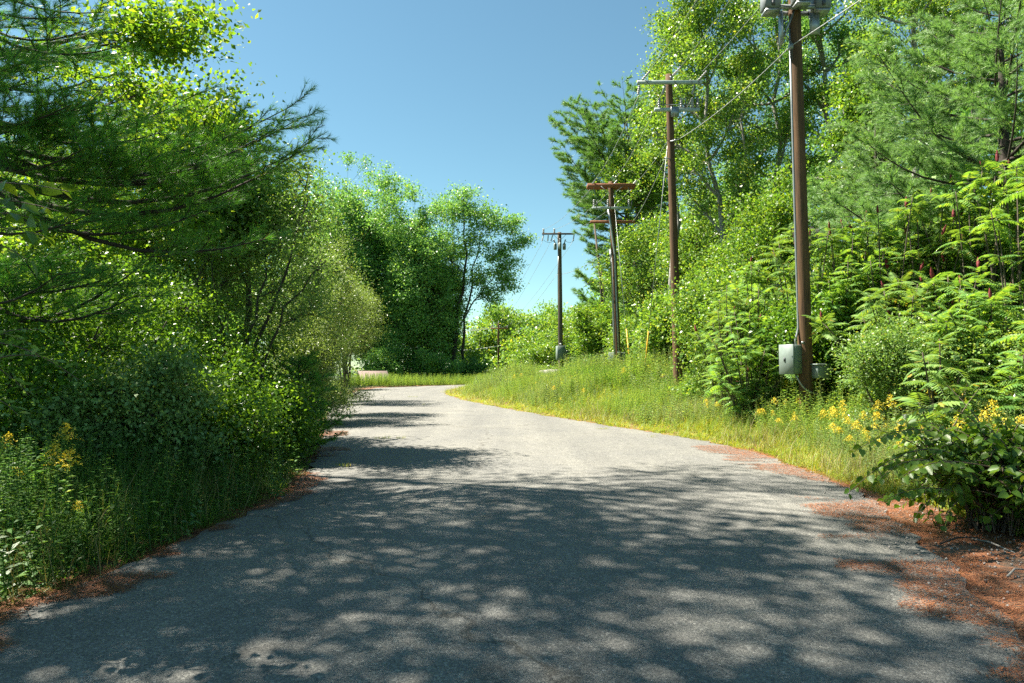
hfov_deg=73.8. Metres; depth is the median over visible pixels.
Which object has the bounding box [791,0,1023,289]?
white pine
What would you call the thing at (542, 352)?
bush
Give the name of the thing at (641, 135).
power line
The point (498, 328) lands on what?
utility pole
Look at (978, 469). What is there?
leafy bush
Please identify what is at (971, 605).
fallen leaves
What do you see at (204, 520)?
grass
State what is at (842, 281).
sumac shrub
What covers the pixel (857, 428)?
goldenrod
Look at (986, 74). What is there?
aspen tree
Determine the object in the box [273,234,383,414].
willow bush
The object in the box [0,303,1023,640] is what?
ground
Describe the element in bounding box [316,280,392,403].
willow bush
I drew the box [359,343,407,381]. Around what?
bush
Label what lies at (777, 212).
broadleaf tree
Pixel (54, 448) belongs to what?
goldenrod
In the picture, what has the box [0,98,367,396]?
woods
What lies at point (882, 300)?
sumac shrub
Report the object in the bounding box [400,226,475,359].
maple tree
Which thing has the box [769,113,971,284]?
white pine
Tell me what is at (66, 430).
goldenrod
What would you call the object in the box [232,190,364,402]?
willow bush
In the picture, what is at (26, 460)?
weeds
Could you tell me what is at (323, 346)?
willow bush
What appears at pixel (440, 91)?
sky
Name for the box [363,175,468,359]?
maple tree
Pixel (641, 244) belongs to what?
broadleaf tree
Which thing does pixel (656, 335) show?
bush
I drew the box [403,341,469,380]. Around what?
bush
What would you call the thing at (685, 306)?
bush
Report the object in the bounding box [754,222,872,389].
sumac shrub
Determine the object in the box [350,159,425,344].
maple tree
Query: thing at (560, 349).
utility pole
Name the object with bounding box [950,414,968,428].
goldenrod
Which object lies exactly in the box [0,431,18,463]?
goldenrod
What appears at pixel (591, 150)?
white pine
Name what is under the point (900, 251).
bush
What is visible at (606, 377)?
undergrowth
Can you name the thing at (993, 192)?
sumac shrub
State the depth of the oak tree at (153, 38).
14.46 m
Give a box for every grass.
[0,398,329,607]
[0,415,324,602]
[443,373,935,486]
[444,374,1023,537]
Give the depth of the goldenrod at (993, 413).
9.29 m
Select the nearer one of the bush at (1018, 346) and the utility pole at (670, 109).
the bush at (1018, 346)
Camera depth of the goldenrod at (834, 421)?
11.82 m
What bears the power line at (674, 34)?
attached to the utility pole at (670, 109)
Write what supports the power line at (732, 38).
attached to the utility pole at (670, 109)
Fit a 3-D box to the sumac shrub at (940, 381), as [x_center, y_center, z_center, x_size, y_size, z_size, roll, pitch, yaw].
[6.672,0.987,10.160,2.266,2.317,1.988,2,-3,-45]
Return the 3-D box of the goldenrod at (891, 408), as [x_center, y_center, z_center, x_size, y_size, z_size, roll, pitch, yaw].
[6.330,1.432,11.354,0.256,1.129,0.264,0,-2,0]
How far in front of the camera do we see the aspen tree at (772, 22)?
31.50 m
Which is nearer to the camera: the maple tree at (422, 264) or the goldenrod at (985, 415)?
the goldenrod at (985, 415)
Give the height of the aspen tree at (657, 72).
19.116 m
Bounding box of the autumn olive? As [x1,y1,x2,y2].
[0,327,88,416]
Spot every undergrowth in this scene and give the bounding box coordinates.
[0,377,360,468]
[557,270,1017,415]
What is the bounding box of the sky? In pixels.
[0,0,1023,370]
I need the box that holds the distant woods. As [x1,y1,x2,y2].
[328,293,600,383]
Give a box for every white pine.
[0,0,339,324]
[547,73,688,332]
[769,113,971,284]
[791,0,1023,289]
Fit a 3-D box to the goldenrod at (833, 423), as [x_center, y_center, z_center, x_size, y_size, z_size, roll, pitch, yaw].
[5.594,1.727,11.789,0.235,0.669,0.252,1,-2,-21]
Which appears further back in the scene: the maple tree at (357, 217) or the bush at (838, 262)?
the maple tree at (357, 217)
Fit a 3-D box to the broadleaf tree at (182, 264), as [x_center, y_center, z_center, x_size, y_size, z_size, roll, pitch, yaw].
[-7.381,-0.423,15.737,5.418,5.975,4.890,0,-2,0]
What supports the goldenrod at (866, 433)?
on the ground at (966, 547)
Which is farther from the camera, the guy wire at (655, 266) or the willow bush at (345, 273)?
the willow bush at (345, 273)
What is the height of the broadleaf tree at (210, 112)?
8.060 m
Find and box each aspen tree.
[611,0,789,262]
[622,13,726,293]
[667,39,827,235]
[691,0,844,298]
[753,0,908,256]
[754,14,928,242]
[806,57,918,235]
[825,0,1022,200]
[828,0,1009,185]
[887,0,1023,194]
[933,2,1023,194]
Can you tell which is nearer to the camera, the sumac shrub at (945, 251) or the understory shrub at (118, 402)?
the understory shrub at (118, 402)
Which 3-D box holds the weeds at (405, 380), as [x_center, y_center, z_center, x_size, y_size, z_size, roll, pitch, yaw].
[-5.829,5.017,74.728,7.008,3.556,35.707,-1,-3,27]
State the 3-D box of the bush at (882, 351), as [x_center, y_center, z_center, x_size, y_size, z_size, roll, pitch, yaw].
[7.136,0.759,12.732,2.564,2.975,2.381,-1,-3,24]
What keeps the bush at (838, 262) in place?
on the ground at (966, 547)
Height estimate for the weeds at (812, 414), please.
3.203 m
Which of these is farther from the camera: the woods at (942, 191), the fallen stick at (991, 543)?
the woods at (942, 191)
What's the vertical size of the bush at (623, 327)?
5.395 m
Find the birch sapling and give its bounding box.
[0,180,75,275]
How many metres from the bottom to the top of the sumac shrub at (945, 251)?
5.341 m
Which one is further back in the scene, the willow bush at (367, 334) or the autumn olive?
the willow bush at (367, 334)
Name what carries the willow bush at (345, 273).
on the ground at (966, 547)
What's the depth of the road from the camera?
5.05 m
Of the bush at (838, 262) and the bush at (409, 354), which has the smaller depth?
the bush at (838, 262)
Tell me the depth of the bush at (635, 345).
32.85 m
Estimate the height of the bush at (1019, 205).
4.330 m
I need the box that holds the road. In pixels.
[0,385,1023,682]
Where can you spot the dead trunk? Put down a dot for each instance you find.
(601, 290)
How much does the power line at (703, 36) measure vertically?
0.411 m
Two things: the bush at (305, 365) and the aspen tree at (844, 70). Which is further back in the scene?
the aspen tree at (844, 70)
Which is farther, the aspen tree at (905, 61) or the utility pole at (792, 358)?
the aspen tree at (905, 61)
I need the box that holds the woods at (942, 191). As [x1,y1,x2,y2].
[567,44,1023,361]
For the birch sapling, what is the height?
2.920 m
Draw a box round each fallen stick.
[939,537,979,544]
[972,538,1014,552]
[1006,568,1023,576]
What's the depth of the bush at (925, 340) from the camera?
12.73 m
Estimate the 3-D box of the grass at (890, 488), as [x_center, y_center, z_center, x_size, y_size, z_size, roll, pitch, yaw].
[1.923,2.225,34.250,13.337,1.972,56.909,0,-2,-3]
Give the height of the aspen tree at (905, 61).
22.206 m
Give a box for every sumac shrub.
[686,283,767,411]
[698,306,797,427]
[719,256,795,405]
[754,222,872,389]
[802,270,942,410]
[812,219,901,397]
[817,287,875,406]
[844,194,957,396]
[877,188,986,344]
[889,331,1023,441]
[898,268,1015,407]
[905,150,1023,335]
[915,284,1023,411]
[959,156,1023,331]
[971,314,1023,423]
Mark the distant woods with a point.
(511, 321)
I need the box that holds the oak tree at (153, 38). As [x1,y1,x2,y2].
[0,0,262,136]
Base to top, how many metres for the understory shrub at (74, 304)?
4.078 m
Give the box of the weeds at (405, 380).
[332,372,489,386]
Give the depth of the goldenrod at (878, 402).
12.26 m
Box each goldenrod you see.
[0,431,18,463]
[39,441,66,505]
[52,447,82,530]
[56,423,83,489]
[71,500,84,534]
[818,409,828,448]
[825,406,838,434]
[825,422,839,454]
[828,409,841,448]
[835,400,847,449]
[852,421,863,443]
[859,410,868,442]
[859,427,869,447]
[871,399,885,420]
[873,411,884,434]
[885,394,896,429]
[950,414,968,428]
[978,410,993,421]
[983,399,1004,424]
[1012,415,1023,425]
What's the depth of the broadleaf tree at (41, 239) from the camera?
21.63 m
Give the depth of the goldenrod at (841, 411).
11.88 m
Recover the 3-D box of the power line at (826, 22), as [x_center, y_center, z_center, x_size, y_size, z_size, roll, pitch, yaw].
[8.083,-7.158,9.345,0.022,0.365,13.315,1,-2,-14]
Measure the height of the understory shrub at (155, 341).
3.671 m
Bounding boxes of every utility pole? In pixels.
[491,321,508,367]
[541,229,574,367]
[587,180,636,366]
[637,66,706,385]
[760,0,830,423]
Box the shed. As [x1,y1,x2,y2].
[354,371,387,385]
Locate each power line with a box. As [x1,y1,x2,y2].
[591,95,638,183]
[616,90,662,176]
[633,159,664,220]
[634,97,692,183]
[649,0,696,70]
[674,0,729,74]
[678,49,787,139]
[702,7,759,71]
[791,0,860,45]
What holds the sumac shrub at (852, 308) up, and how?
on the ground at (966, 547)
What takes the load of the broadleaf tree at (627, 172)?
on the ground at (966, 547)
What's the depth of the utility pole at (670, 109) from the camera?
24.12 m
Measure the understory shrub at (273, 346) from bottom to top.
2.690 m
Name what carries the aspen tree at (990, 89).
on the ground at (966, 547)
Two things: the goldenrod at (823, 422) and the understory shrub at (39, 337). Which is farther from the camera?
the goldenrod at (823, 422)
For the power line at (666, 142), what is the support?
attached to the utility pole at (610, 186)
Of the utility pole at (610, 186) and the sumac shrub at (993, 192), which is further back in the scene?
the utility pole at (610, 186)
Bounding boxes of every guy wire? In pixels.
[613,193,628,351]
[644,151,666,372]
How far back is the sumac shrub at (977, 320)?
12.10 m
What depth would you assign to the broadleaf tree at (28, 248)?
16.37 m
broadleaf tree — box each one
[0,129,104,364]
[0,130,151,310]
[16,77,223,327]
[50,196,287,341]
[94,113,343,346]
[97,49,298,344]
[582,177,717,329]
[590,140,684,318]
[632,182,736,367]
[678,225,794,303]
[705,156,829,305]
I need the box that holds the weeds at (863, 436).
[808,393,1021,476]
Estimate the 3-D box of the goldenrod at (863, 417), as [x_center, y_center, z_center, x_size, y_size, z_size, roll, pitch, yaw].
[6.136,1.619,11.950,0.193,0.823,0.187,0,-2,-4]
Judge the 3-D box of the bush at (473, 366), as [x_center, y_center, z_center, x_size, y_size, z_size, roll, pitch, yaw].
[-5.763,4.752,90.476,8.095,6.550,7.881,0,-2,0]
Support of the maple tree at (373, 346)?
on the ground at (966, 547)
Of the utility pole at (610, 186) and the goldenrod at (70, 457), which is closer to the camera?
the goldenrod at (70, 457)
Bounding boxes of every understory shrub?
[0,251,219,449]
[0,263,167,380]
[0,280,192,459]
[0,337,258,476]
[60,241,293,389]
[115,340,308,476]
[155,319,327,423]
[222,362,337,465]
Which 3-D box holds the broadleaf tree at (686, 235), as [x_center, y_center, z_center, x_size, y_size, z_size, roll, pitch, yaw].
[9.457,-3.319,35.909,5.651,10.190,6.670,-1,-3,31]
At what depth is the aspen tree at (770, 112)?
44.02 m
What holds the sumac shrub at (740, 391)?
on the ground at (966, 547)
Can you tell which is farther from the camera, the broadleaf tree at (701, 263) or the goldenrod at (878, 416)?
the broadleaf tree at (701, 263)
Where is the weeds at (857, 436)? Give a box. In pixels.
[806,396,1008,482]
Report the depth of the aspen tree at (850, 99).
24.11 m
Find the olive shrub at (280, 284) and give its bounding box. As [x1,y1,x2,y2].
[143,134,392,390]
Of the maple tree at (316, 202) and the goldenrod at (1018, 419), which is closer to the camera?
the goldenrod at (1018, 419)
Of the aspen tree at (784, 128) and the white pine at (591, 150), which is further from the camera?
the white pine at (591, 150)
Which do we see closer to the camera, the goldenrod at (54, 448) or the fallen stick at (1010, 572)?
the fallen stick at (1010, 572)
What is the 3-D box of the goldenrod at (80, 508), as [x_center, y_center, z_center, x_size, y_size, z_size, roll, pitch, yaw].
[-3.738,1.600,5.885,0.149,0.468,0.154,-1,-3,32]
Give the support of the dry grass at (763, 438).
on the ground at (966, 547)
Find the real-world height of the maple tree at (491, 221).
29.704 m
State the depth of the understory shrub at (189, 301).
11.77 m
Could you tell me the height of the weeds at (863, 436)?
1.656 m
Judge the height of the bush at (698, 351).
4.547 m
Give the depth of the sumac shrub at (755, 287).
18.02 m
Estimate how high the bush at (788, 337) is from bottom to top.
4.491 m
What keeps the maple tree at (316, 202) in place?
on the ground at (966, 547)
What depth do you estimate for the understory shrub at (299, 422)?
11.40 m
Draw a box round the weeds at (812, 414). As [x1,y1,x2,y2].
[458,343,1015,508]
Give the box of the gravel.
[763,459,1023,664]
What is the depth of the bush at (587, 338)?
46.23 m
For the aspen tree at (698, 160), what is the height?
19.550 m
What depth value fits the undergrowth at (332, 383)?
58.49 m
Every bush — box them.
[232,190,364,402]
[252,300,364,420]
[271,350,352,454]
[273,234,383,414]
[291,229,380,387]
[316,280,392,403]
[352,329,439,381]
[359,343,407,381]
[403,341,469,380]
[442,353,492,379]
[500,336,564,371]
[534,304,597,370]
[562,294,626,367]
[597,307,639,361]
[610,328,691,364]
[621,282,700,375]
[651,257,770,402]
[670,297,768,386]
[671,254,824,404]
[735,258,909,417]
[780,225,911,385]
[812,197,1023,324]
[820,300,959,437]
[843,315,968,428]
[844,385,1023,535]
[853,209,993,297]
[914,290,1023,415]
[933,183,1023,315]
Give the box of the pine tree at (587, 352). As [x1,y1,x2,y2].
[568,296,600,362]
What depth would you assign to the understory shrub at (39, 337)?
8.23 m
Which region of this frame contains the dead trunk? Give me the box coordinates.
[584,223,606,361]
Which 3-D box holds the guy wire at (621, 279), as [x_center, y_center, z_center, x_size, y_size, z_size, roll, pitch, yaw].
[6.194,-3.029,38.295,0.059,11.042,1.544,1,-3,-30]
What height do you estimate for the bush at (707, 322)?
5.172 m
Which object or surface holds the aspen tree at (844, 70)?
on the ground at (966, 547)
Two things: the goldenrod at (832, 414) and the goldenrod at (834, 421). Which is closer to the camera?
the goldenrod at (834, 421)
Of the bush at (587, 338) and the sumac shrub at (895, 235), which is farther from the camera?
the bush at (587, 338)
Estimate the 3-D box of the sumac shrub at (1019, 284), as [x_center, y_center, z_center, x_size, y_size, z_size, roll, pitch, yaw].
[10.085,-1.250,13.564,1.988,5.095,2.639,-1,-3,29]
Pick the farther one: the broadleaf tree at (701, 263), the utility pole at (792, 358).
the broadleaf tree at (701, 263)
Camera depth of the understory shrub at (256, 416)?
9.73 m
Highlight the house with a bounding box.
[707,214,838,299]
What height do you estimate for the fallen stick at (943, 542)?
0.045 m
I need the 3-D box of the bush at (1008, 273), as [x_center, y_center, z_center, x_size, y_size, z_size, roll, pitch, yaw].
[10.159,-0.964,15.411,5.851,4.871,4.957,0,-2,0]
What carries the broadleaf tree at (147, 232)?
on the ground at (966, 547)
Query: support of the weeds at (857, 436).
on the ground at (966, 547)
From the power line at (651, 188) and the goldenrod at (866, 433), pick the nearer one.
the goldenrod at (866, 433)
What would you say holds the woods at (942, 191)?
on the ground at (966, 547)
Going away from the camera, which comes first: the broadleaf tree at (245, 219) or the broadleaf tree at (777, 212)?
the broadleaf tree at (245, 219)
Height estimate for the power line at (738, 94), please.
0.659 m
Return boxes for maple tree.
[268,177,338,267]
[297,150,399,375]
[340,237,401,368]
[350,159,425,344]
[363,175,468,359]
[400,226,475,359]
[418,179,539,361]
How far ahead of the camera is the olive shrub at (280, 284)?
12.58 m
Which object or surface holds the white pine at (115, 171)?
on the ground at (966, 547)
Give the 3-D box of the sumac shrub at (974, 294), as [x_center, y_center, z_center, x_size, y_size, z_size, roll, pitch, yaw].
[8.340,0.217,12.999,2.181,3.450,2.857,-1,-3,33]
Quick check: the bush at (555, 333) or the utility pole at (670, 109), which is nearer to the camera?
the utility pole at (670, 109)
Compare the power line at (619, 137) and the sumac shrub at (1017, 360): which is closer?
the sumac shrub at (1017, 360)
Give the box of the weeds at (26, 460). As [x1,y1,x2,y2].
[0,379,322,598]
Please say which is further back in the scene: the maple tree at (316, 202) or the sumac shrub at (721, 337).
the maple tree at (316, 202)
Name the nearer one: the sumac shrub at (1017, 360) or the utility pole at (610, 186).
the sumac shrub at (1017, 360)

